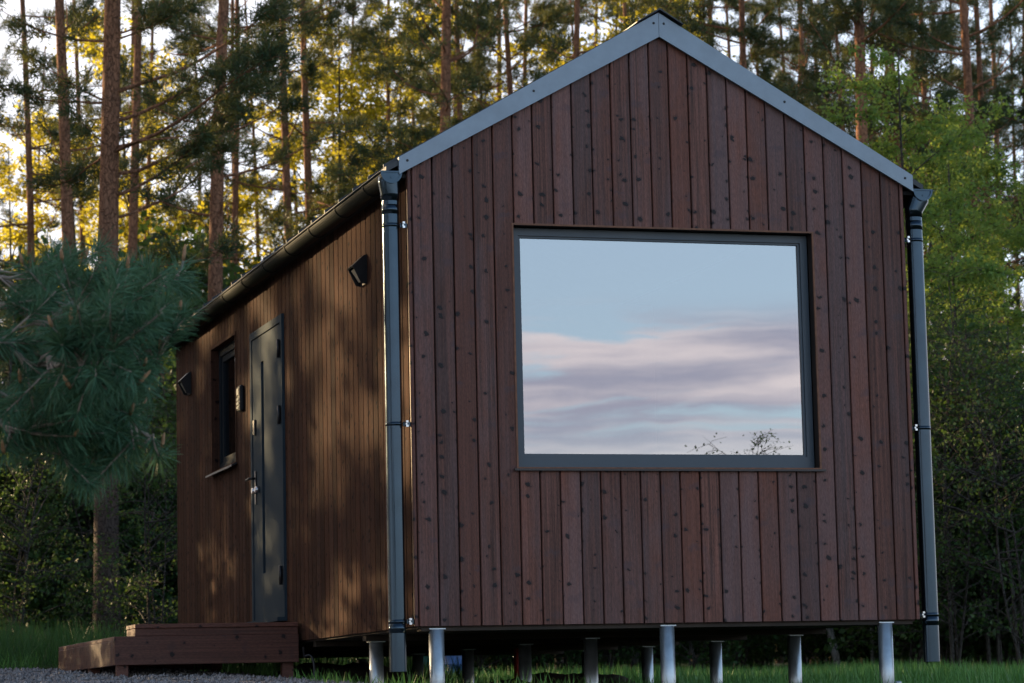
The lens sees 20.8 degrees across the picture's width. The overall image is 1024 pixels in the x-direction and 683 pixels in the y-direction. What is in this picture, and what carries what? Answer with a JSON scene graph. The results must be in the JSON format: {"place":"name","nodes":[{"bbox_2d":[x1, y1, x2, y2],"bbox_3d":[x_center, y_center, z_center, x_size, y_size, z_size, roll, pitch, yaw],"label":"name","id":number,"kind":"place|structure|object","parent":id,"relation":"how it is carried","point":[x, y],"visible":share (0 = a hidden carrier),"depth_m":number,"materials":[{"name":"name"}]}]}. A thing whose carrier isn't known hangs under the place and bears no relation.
{"place":"outdoors","nodes":[
{"label":"outdoors","id":0,"kind":"place"},
{"bbox_2d":[0,667,370,682],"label":"gravel path","id":1,"kind":"structure","parent":0,"point":[79,680],"depth_m":19.24,"materials":[{"name":"grey gravel"}]},
{"bbox_2d":[58,622,298,677],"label":"entrance deck","id":2,"kind":"structure","parent":1,"relation":"on","point":[213,646],"depth_m":20.04,"materials":[{"name":"brown wood"}]},
{"bbox_2d":[0,611,483,682],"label":"tall grass","id":3,"kind":"structure","parent":0,"point":[39,642],"depth_m":24.93,"materials":[{"name":"green plant"}]},
{"bbox_2d":[8,663,857,669],"bbox_3d":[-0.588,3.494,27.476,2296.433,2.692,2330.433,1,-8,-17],"label":"ground","id":4,"kind":"structure","parent":0,"point":[47,667],"depth_m":61.08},
{"bbox_2d":[0,247,60,631],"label":"spruce tree","id":5,"kind":"object","parent":4,"relation":"on","point":[3,368],"visible":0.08,"depth_m":40.49,"materials":[{"name":"green plant"}]},
{"bbox_2d":[0,13,60,262],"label":"pine tree","id":6,"kind":"object","parent":4,"relation":"on","point":[2,27],"visible":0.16,"depth_m":70.29,"materials":[{"name":"green plant"}]},
{"bbox_2d":[0,46,75,290],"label":"pine tree","id":7,"kind":"object","parent":4,"relation":"on","point":[48,110],"visible":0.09,"depth_m":68.15,"materials":[{"name":"green plant"}]},
{"bbox_2d":[0,142,86,295],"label":"birch tree","id":8,"kind":"object","parent":4,"relation":"on","point":[37,224],"visible":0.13,"depth_m":56.73,"materials":[{"name":"yellow plant"}]},
{"bbox_2d":[0,388,93,635],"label":"bush","id":9,"kind":"object","parent":4,"relation":"on","point":[12,567],"visible":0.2,"depth_m":38.50,"materials":[{"name":"green plant"}]},
{"bbox_2d":[0,387,128,637],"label":"twiggy shrub","id":10,"kind":"object","parent":4,"relation":"on","point":[22,524],"visible":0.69,"depth_m":33.03,"materials":[{"name":"green plant"}]},
{"bbox_2d":[0,0,149,284],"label":"pine tree","id":11,"kind":"object","parent":4,"relation":"on","point":[85,196],"visible":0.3,"depth_m":50.80,"materials":[{"name":"green plant"}]},
{"bbox_2d":[0,466,166,635],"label":"bush","id":12,"kind":"object","parent":4,"relation":"on","point":[8,586],"visible":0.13,"depth_m":38.74,"materials":[{"name":"green plant"}]},
{"bbox_2d":[0,0,174,300],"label":"pine tree","id":13,"kind":"object","parent":4,"relation":"on","point":[67,221],"visible":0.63,"depth_m":42.90,"materials":[{"name":"brown plant"}]},
{"bbox_2d":[0,111,174,286],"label":"birch tree","id":14,"kind":"object","parent":4,"relation":"on","point":[88,215],"visible":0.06,"depth_m":57.01,"materials":[{"name":"green plant"}]},
{"bbox_2d":[0,449,176,634],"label":"bush","id":15,"kind":"object","parent":4,"relation":"on","point":[69,531],"visible":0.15,"depth_m":38.55,"materials":[{"name":"green plant"}]},
{"bbox_2d":[20,0,156,270],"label":"pine tree","id":16,"kind":"object","parent":4,"relation":"on","point":[77,210],"visible":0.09,"depth_m":62.17,"materials":[{"name":"green plant"}]},
{"bbox_2d":[0,227,176,431],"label":"bush","id":17,"kind":"object","parent":4,"relation":"on","point":[38,242],"visible":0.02,"depth_m":46.96,"materials":[{"name":"green plant"}]},
{"bbox_2d":[0,397,177,634],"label":"bush","id":18,"kind":"object","parent":4,"relation":"on","point":[77,555],"visible":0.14,"depth_m":38.37,"materials":[{"name":"green plant"}]},
{"bbox_2d":[0,407,177,633],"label":"bush","id":19,"kind":"object","parent":4,"relation":"on","point":[58,554],"visible":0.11,"depth_m":38.58,"materials":[{"name":"green plant"}]},
{"bbox_2d":[0,387,177,621],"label":"bush","id":20,"kind":"object","parent":4,"relation":"on","point":[169,407],"visible":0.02,"depth_m":39.44,"materials":[{"name":"green plant"}]},
{"bbox_2d":[12,420,177,638],"bbox_3d":[-5.328,3.008,38.784,3.318,3.888,3.565,-8,-10,43],"label":"bush","id":21,"kind":"object","parent":4,"relation":"on","point":[129,540],"visible":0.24,"depth_m":38.18,"materials":[{"name":"green plant"}]},
{"bbox_2d":[0,225,210,509],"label":"young pine","id":22,"kind":"object","parent":4,"relation":"on","point":[91,370],"visible":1,"depth_m":10.93,"materials":[{"name":"green plant"}]},
{"bbox_2d":[47,376,177,634],"bbox_3d":[-4.264,2.433,34.147,2.751,3.890,2.964,0,-7,-11],"label":"twiggy shrub","id":23,"kind":"object","parent":4,"relation":"on","point":[146,588],"visible":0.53,"depth_m":33.90,"materials":[{"name":"green plant"}]},
{"bbox_2d":[45,0,195,262],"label":"pine tree","id":24,"kind":"object","parent":4,"relation":"on","point":[138,154],"visible":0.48,"depth_m":47.73,"materials":[{"name":"brown plant"}]},
{"bbox_2d":[1,239,249,418],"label":"bush","id":25,"kind":"object","parent":4,"relation":"on","point":[141,243],"visible":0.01,"depth_m":48.54,"materials":[{"name":"green plant"}]},
{"bbox_2d":[45,0,211,253],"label":"pine tree","id":26,"kind":"object","parent":4,"relation":"on","point":[132,42],"visible":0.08,"depth_m":60.53,"materials":[{"name":"green plant"}]},
{"bbox_2d":[0,210,257,423],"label":"bush","id":27,"kind":"object","parent":4,"relation":"on","point":[158,228],"visible":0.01,"depth_m":48.41,"materials":[{"name":"green plant"}]},
{"bbox_2d":[1,3,281,321],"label":"birch tree","id":28,"kind":"object","parent":4,"relation":"on","point":[92,47],"visible":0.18,"depth_m":57.76,"materials":[{"name":"green plant"}]},
{"bbox_2d":[61,104,240,257],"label":"birch tree","id":29,"kind":"object","parent":4,"relation":"on","point":[161,152],"visible":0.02,"depth_m":72.83,"materials":[{"name":"green plant"}]},
{"bbox_2d":[83,1,223,269],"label":"pine tree","id":30,"kind":"object","parent":4,"relation":"on","point":[152,57],"visible":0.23,"depth_m":59.08,"materials":[{"name":"green plant"}]},
{"bbox_2d":[132,341,177,623],"bbox_3d":[-4.524,2.556,41.213,4.660,5.440,4.374,-7,-9,38],"label":"bush","id":31,"kind":"object","parent":4,"relation":"on","point":[172,362],"visible":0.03,"depth_m":41.35,"materials":[{"name":"green plant"}]},
{"bbox_2d":[0,0,310,639],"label":"pine tree","id":32,"kind":"object","parent":4,"relation":"on","point":[267,53],"visible":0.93,"depth_m":36.61,"materials":[{"name":"green plant"}]},
{"bbox_2d":[121,0,279,266],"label":"pine tree","id":33,"kind":"object","parent":4,"relation":"on","point":[241,132],"visible":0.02,"depth_m":72.63,"materials":[{"name":"green plant"}]},
{"bbox_2d":[143,206,261,401],"bbox_3d":[-6.737,2.142,51.042,7.672,8.957,7.201,-5,-8,28],"label":"bush","id":34,"kind":"object","parent":4,"relation":"on","point":[184,229],"depth_m":50.24,"materials":[{"name":"green plant"}]},
{"bbox_2d":[176,172,283,291],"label":"birch tree","id":35,"kind":"object","parent":4,"relation":"on","point":[248,223],"visible":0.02,"depth_m":75.28,"materials":[{"name":"green plant"}]},
{"bbox_2d":[95,0,371,395],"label":"pine tree","id":36,"kind":"object","parent":4,"relation":"on","point":[191,40],"visible":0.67,"depth_m":42.73,"materials":[{"name":"green plant"}]},
{"bbox_2d":[161,0,321,272],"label":"pine tree","id":37,"kind":"object","parent":4,"relation":"on","point":[226,200],"visible":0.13,"depth_m":59.05,"materials":[{"name":"green plant"}]},
{"bbox_2d":[176,0,329,282],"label":"pine tree","id":38,"kind":"object","parent":4,"relation":"on","point":[236,187],"visible":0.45,"depth_m":55.03,"materials":[{"name":"green plant"}]},
{"bbox_2d":[201,0,325,277],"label":"pine tree","id":39,"kind":"object","parent":4,"relation":"on","point":[246,135],"visible":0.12,"depth_m":63.31,"materials":[{"name":"green plant"}]},
{"bbox_2d":[176,0,389,253],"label":"pine tree","id":40,"kind":"object","parent":4,"relation":"on","point":[308,70],"visible":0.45,"depth_m":49.83,"materials":[{"name":"green plant"}]},
{"bbox_2d":[226,0,392,231],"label":"pine tree","id":41,"kind":"object","parent":4,"relation":"on","point":[307,121],"visible":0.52,"depth_m":50.77,"materials":[{"name":"green plant"}]},
{"bbox_2d":[192,0,470,278],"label":"birch tree","id":42,"kind":"object","parent":4,"relation":"on","point":[242,204],"visible":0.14,"depth_m":57.99,"materials":[{"name":"green plant"}]},
{"bbox_2d":[258,65,417,216],"bbox_3d":[-2.927,0.616,61.424,5.505,13.962,5.618,3,-9,-31],"label":"birch tree","id":43,"kind":"object","parent":4,"relation":"on","point":[364,111],"visible":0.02,"depth_m":61.61,"materials":[{"name":"green plant"}]},
{"bbox_2d":[244,1,432,226],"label":"birch tree","id":44,"kind":"object","parent":4,"relation":"on","point":[373,108],"visible":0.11,"depth_m":56.26,"materials":[{"name":"green plant"}]},
{"bbox_2d":[278,2,420,215],"bbox_3d":[-3.431,-0.395,59.440,3.248,15.277,2.614,0,-7,-8],"label":"pine tree","id":45,"kind":"object","parent":4,"relation":"on","point":[313,159],"visible":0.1,"depth_m":59.76,"materials":[{"name":"green plant"}]},
{"bbox_2d":[263,661,452,682],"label":"grass","id":46,"kind":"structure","parent":4,"relation":"on","point":[360,669],"depth_m":21.40,"materials":[{"name":"green plant"}]},
{"bbox_2d":[301,0,466,657],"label":"pine tree","id":47,"kind":"object","parent":4,"relation":"on","point":[387,92],"visible":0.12,"depth_m":59.07,"materials":[{"name":"green plant"}]},
{"bbox_2d":[320,0,559,192],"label":"pine tree","id":48,"kind":"object","parent":4,"relation":"on","point":[431,90],"visible":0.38,"depth_m":47.27,"materials":[{"name":"green plant"}]},
{"bbox_2d":[359,0,568,661],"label":"pine tree","id":49,"kind":"object","parent":4,"relation":"on","point":[426,133],"visible":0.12,"depth_m":55.78,"materials":[{"name":"green plant"}]},
{"bbox_2d":[390,0,563,669],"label":"pine tree","id":50,"kind":"object","parent":4,"relation":"on","point":[512,50],"visible":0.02,"depth_m":61.03,"materials":[{"name":"green plant"}]},
{"bbox_2d":[404,0,597,669],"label":"pine tree","id":51,"kind":"object","parent":4,"relation":"on","point":[497,74],"visible":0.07,"depth_m":64.17,"materials":[{"name":"green plant"}]},
{"bbox_2d":[0,641,1023,682],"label":"grass","id":52,"kind":"structure","parent":4,"relation":"on","point":[905,672],"depth_m":22.90,"materials":[{"name":"green plant"}]},
{"bbox_2d":[474,654,549,672],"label":"bush","id":53,"kind":"object","parent":4,"relation":"on","point":[481,657],"visible":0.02,"depth_m":34.44,"materials":[{"name":"green plant"}]},
{"bbox_2d":[474,654,556,672],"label":"bush","id":54,"kind":"object","parent":4,"relation":"on","point":[496,658],"visible":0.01,"depth_m":34.71,"materials":[{"name":"green plant"}]},
{"bbox_2d":[402,0,631,669],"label":"pine tree","id":55,"kind":"object","parent":4,"relation":"on","point":[551,18],"visible":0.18,"depth_m":51.14,"materials":[{"name":"green plant"}]},
{"bbox_2d":[453,0,598,669],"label":"pine tree","id":56,"kind":"object","parent":4,"relation":"on","point":[519,16],"visible":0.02,"depth_m":61.97,"materials":[{"name":"green plant"}]},
{"bbox_2d":[155,8,939,682],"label":"tiny house","id":57,"kind":"structure","parent":4,"relation":"on","point":[605,346],"depth_m":18.06,"materials":[{"name":"brown wood"}]},
{"bbox_2d":[177,372,190,395],"bbox_3d":[-2.901,0.374,24.736,0.098,0.200,0.150,1,-8,-17],"label":"wall lamp","id":58,"kind":"object","parent":57,"relation":"attached to","point":[184,382],"visible":1,"depth_m":24.67,"materials":[{"name":"black metal"}]},
{"bbox_2d":[205,331,236,477],"bbox_3d":[-2.356,0.536,23.220,0.185,1.105,1.150,1,-8,-17],"label":"side window","id":59,"kind":"structure","parent":57,"relation":"in","point":[223,354],"depth_m":23.61,"materials":[{"name":"black glass"}]},
{"bbox_2d":[245,313,286,622],"bbox_3d":[-1.857,1.007,21.421,0.168,2.298,1.210,1,-8,-17],"label":"entrance door","id":60,"kind":"structure","parent":57,"relation":"in","point":[266,343],"depth_m":21.37,"materials":[{"name":"grey paint"}]},
{"bbox_2d":[348,254,366,286],"bbox_3d":[-1.027,-0.470,18.538,0.098,0.200,0.150,1,-8,-17],"label":"wall lamp","id":61,"kind":"object","parent":57,"relation":"attached to","point":[357,269],"visible":1,"depth_m":18.48,"materials":[{"name":"black metal"}]},
{"bbox_2d":[511,223,826,470],"bbox_3d":[0.982,0.053,17.950,2.102,1.576,0.185,1,-8,-17],"label":"picture window","id":62,"kind":"structure","parent":57,"relation":"in","point":[634,350],"depth_m":17.98,"materials":[{"name":"clear glass"}]},
{"bbox_2d":[489,672,631,682],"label":"soil heap","id":63,"kind":"object","parent":4,"relation":"on","point":[556,676],"visible":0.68,"depth_m":20.72,"materials":[{"name":"brown soil"}]},
{"bbox_2d":[556,0,639,666],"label":"pine tree","id":64,"kind":"object","parent":4,"relation":"on","point":[626,10],"visible":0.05,"depth_m":61.33,"materials":[{"name":"green plant"}]},
{"bbox_2d":[513,0,694,659],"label":"pine tree","id":65,"kind":"object","parent":4,"relation":"on","point":[577,52],"visible":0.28,"depth_m":49.30,"materials":[{"name":"green plant"}]},
{"bbox_2d":[518,0,706,73],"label":"birch tree","id":66,"kind":"object","parent":4,"relation":"on","point":[555,65],"visible":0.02,"depth_m":62.29,"materials":[{"name":"green plant"}]},
{"bbox_2d":[535,641,695,673],"bbox_3d":[1.145,2.869,34.522,2.491,3.054,2.638,4,-9,-37],"label":"bush","id":67,"kind":"object","parent":4,"relation":"on","point":[610,655],"visible":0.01,"depth_m":34.55,"materials":[{"name":"green plant"}]},
{"bbox_2d":[545,0,755,74],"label":"birch tree","id":68,"kind":"object","parent":4,"relation":"on","point":[612,32],"visible":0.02,"depth_m":58.61,"materials":[{"name":"green plant"}]},
{"bbox_2d":[607,640,752,670],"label":"bush","id":69,"kind":"object","parent":4,"relation":"on","point":[690,652],"visible":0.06,"depth_m":34.22,"materials":[{"name":"green plant"}]},
{"bbox_2d":[619,0,798,667],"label":"pine tree","id":70,"kind":"object","parent":4,"relation":"on","point":[735,7],"visible":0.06,"depth_m":61.76,"materials":[{"name":"green plant"}]},
{"bbox_2d":[675,635,786,671],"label":"bush","id":71,"kind":"object","parent":4,"relation":"on","point":[756,647],"visible":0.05,"depth_m":35.87,"materials":[{"name":"green plant"}]},
{"bbox_2d":[693,0,776,58],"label":"pine tree","id":72,"kind":"object","parent":4,"relation":"on","point":[728,42],"visible":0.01,"depth_m":68.20,"materials":[{"name":"green plant"}]},
{"bbox_2d":[622,0,849,667],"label":"pine tree","id":73,"kind":"object","parent":4,"relation":"on","point":[740,31],"visible":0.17,"depth_m":50.64,"materials":[{"name":"green plant"}]},
{"bbox_2d":[738,0,849,663],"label":"pine tree","id":74,"kind":"object","parent":4,"relation":"on","point":[781,36],"visible":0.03,"depth_m":69.63,"materials":[{"name":"green plant"}]},
{"bbox_2d":[744,625,869,666],"bbox_3d":[3.906,3.134,38.420,2.836,3.322,3.046,0,-7,-10],"label":"bush","id":75,"kind":"object","parent":4,"relation":"on","point":[803,657],"depth_m":38.04,"materials":[{"name":"green plant"}]},
{"bbox_2d":[727,0,890,662],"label":"pine tree","id":76,"kind":"object","parent":4,"relation":"on","point":[800,30],"visible":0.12,"depth_m":58.88,"materials":[{"name":"green plant"}]},
{"bbox_2d":[746,625,878,667],"bbox_3d":[4.112,3.240,36.808,2.126,2.606,2.251,2,-8,-26],"label":"bush","id":77,"kind":"object","parent":4,"relation":"on","point":[822,651],"visible":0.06,"depth_m":36.41,"materials":[{"name":"green plant"}]},
{"bbox_2d":[737,0,891,664],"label":"pine tree","id":78,"kind":"object","parent":4,"relation":"on","point":[780,64],"visible":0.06,"depth_m":66.18,"materials":[{"name":"green plant"}]},
{"bbox_2d":[764,0,933,663],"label":"pine tree","id":79,"kind":"object","parent":4,"relation":"on","point":[859,11],"visible":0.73,"depth_m":43.69,"materials":[{"name":"green plant"}]},
{"bbox_2d":[807,1,913,662],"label":"pine tree","id":80,"kind":"object","parent":4,"relation":"on","point":[839,95],"visible":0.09,"depth_m":57.49,"materials":[{"name":"green plant"}]},
{"bbox_2d":[834,628,909,663],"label":"bush","id":81,"kind":"object","parent":4,"relation":"on","point":[867,652],"visible":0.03,"depth_m":36.98,"materials":[{"name":"green plant"}]},
{"bbox_2d":[794,0,1023,345],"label":"pine tree","id":82,"kind":"object","parent":4,"relation":"on","point":[946,92],"visible":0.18,"depth_m":49.33,"materials":[{"name":"green plant"}]},
{"bbox_2d":[797,0,1023,356],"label":"pine tree","id":83,"kind":"object","parent":4,"relation":"on","point":[958,77],"visible":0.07,"depth_m":52.96,"materials":[{"name":"green plant"}]},
{"bbox_2d":[833,422,994,666],"bbox_3d":[5.292,2.570,35.248,2.957,3.625,3.131,0,-7,-7],"label":"bush","id":84,"kind":"object","parent":4,"relation":"on","point":[866,631],"visible":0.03,"depth_m":34.48,"materials":[{"name":"green plant"}]},
{"bbox_2d":[813,42,1023,665],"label":"birch tree","id":85,"kind":"object","parent":4,"relation":"on","point":[989,270],"visible":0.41,"depth_m":35.38,"materials":[{"name":"green plant"}]},
{"bbox_2d":[814,323,1023,666],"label":"bush","id":86,"kind":"object","parent":4,"relation":"on","point":[911,640],"visible":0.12,"depth_m":33.20,"materials":[{"name":"green plant"}]},
{"bbox_2d":[816,0,1023,325],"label":"pine tree","id":87,"kind":"object","parent":4,"relation":"on","point":[881,36],"visible":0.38,"depth_m":44.90,"materials":[{"name":"green plant"}]},
{"bbox_2d":[857,286,1023,666],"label":"twiggy shrub","id":88,"kind":"object","parent":4,"relation":"on","point":[949,607],"visible":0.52,"depth_m":31.89,"materials":[{"name":"green plant"}]},
{"bbox_2d":[881,0,1023,321],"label":"pine tree","id":89,"kind":"object","parent":4,"relation":"on","point":[1000,50],"visible":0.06,"depth_m":61.40,"materials":[{"name":"green plant"}]},
{"bbox_2d":[890,0,1023,361],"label":"pine tree","id":90,"kind":"object","parent":4,"relation":"on","point":[980,91],"visible":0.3,"depth_m":50.96,"materials":[{"name":"green plant"}]},
{"bbox_2d":[892,443,1023,666],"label":"bush","id":91,"kind":"object","parent":4,"relation":"on","point":[946,654],"visible":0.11,"depth_m":33.45,"materials":[{"name":"green plant"}]},
{"bbox_2d":[897,111,1023,660],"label":"birch tree","id":92,"kind":"object","parent":4,"relation":"on","point":[925,157],"visible":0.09,"depth_m":41.76,"materials":[{"name":"green plant"}]},
{"bbox_2d":[904,120,1023,662],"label":"birch tree","id":93,"kind":"object","parent":4,"relation":"on","point":[998,169],"visible":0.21,"depth_m":38.24,"materials":[{"name":"green plant"}]},
{"bbox_2d":[906,259,1023,668],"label":"twiggy shrub","id":94,"kind":"object","parent":4,"relation":"on","point":[998,636],"visible":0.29,"depth_m":32.85,"materials":[{"name":"green plant"}]},
{"bbox_2d":[908,313,1023,666],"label":"twiggy shrub","id":95,"kind":"object","parent":4,"relation":"on","point":[1015,632],"visible":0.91,"depth_m":30.98,"materials":[{"name":"green plant"}]},
{"bbox_2d":[909,314,1023,656],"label":"bush","id":96,"kind":"object","parent":4,"relation":"on","point":[971,325],"visible":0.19,"depth_m":33.19,"materials":[{"name":"green plant"}]},
{"bbox_2d":[925,250,1009,375],"bbox_3d":[6.419,1.717,40.379,2.209,6.352,2.572,-6,-9,33],"label":"birch tree","id":97,"kind":"object","parent":4,"relation":"on","point":[942,281],"visible":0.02,"depth_m":40.55,"materials":[{"name":"green plant"}]},
{"bbox_2d":[912,397,1023,665],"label":"bush","id":98,"kind":"object","parent":4,"relation":"on","point":[1006,641],"visible":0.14,"depth_m":33.38,"materials":[{"name":"green plant"}]},
{"bbox_2d":[915,0,1022,317],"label":"pine tree","id":99,"kind":"object","parent":4,"relation":"on","point":[1015,129],"visible":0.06,"depth_m":67.10,"materials":[{"name":"green plant"}]},
{"bbox_2d":[932,179,1023,406],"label":"birch tree","id":100,"kind":"object","parent":4,"relation":"on","point":[1018,316],"visible":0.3,"depth_m":36.56,"materials":[{"name":"green plant"}]},
{"bbox_2d":[949,7,1023,364],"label":"pine tree","id":101,"kind":"object","parent":4,"relation":"on","point":[1004,140],"visible":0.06,"depth_m":62.36,"materials":[{"name":"green plant"}]},
{"bbox_2d":[956,8,1023,352],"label":"pine tree","id":102,"kind":"object","parent":4,"relation":"on","point":[1013,153],"visible":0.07,"depth_m":68.73,"materials":[{"name":"green plant"}]},
{"bbox_2d":[975,321,1023,664],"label":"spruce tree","id":103,"kind":"object","parent":4,"relation":"on","point":[1004,655],"visible":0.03,"depth_m":36.37,"materials":[{"name":"green plant"}]},
{"bbox_2d":[0,0,1023,354],"label":"sky","id":104,"kind":"structure","parent":0,"point":[10,6],"materials":[{"name":"white"}]},
{"bbox_2d":[194,663,874,682],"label":"sparse grass","id":105,"kind":"structure","parent":0,"point":[255,671],"depth_m":20.25,"materials":[{"name":"green plant"}]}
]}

